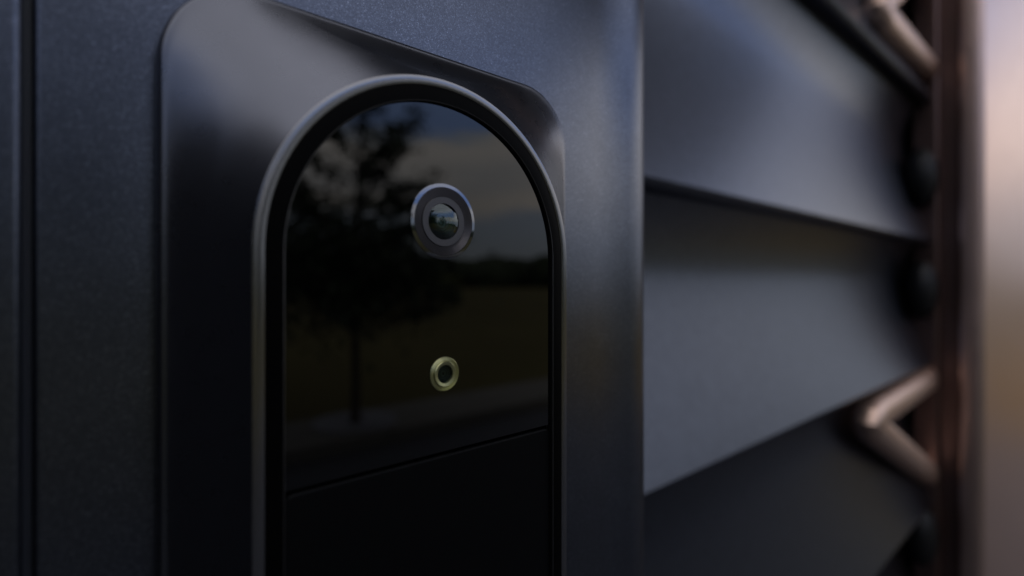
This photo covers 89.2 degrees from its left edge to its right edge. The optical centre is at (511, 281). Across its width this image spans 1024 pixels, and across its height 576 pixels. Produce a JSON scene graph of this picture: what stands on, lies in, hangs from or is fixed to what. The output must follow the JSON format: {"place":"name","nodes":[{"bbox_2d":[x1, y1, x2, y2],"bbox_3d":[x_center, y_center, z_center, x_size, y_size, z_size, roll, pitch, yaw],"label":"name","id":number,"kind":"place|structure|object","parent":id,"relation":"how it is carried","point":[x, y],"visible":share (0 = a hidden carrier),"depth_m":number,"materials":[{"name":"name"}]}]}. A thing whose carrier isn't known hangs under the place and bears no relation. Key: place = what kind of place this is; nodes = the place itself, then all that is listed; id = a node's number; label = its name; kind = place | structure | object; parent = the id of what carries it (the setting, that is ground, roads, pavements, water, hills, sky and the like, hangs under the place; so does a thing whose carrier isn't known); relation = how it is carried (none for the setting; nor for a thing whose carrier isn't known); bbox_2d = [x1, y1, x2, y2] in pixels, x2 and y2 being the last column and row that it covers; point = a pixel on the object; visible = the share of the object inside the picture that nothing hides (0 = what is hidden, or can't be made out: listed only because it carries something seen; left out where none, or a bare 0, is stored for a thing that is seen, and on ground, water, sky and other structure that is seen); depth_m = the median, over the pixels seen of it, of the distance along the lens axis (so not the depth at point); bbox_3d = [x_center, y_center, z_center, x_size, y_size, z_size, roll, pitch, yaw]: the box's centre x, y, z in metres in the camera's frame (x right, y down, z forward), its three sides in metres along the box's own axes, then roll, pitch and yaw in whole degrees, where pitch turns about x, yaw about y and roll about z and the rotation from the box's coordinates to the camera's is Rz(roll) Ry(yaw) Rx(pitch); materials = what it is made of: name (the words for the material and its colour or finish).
{"place":"outdoors","nodes":[
{"label":"outdoors","id":0,"kind":"place"},
{"label":"road","id":1,"kind":"structure","parent":0,"visible":0},
{"bbox_2d":[644,0,931,575],"bbox_3d":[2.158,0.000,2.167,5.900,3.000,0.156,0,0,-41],"label":"siding wall","id":2,"kind":"structure","parent":1,"relation":"on","point":[785,230],"depth_m":0.39,"materials":[{"name":"grey blue-gray painted metal"}]},
{"bbox_2d":[22,0,643,575],"bbox_3d":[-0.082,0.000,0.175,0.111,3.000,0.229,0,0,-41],"label":"door post","id":3,"kind":"object","parent":2,"relation":"attached to","point":[88,286],"depth_m":0.06,"materials":[{"name":"black metal"}]},
{"bbox_2d":[0,0,21,575],"bbox_3d":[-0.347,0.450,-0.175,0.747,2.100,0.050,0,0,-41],"label":"door panel","id":4,"kind":"structure","parent":3,"relation":"attached to","point":[10,287],"depth_m":0.05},
{"bbox_2d":[156,0,566,575],"bbox_3d":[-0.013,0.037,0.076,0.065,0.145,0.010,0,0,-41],"label":"video doorbell","id":5,"kind":"object","parent":3,"relation":"attached to","point":[415,331],"visible":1,"depth_m":0.07,"materials":[{"name":"grey plastic"}]},
{"bbox_2d":[852,0,1023,575],"bbox_3d":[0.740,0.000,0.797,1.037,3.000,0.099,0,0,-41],"label":"copper column","id":6,"kind":"structure","parent":2,"relation":"attached to","point":[961,459],"depth_m":0.63,"materials":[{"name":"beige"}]}
]}

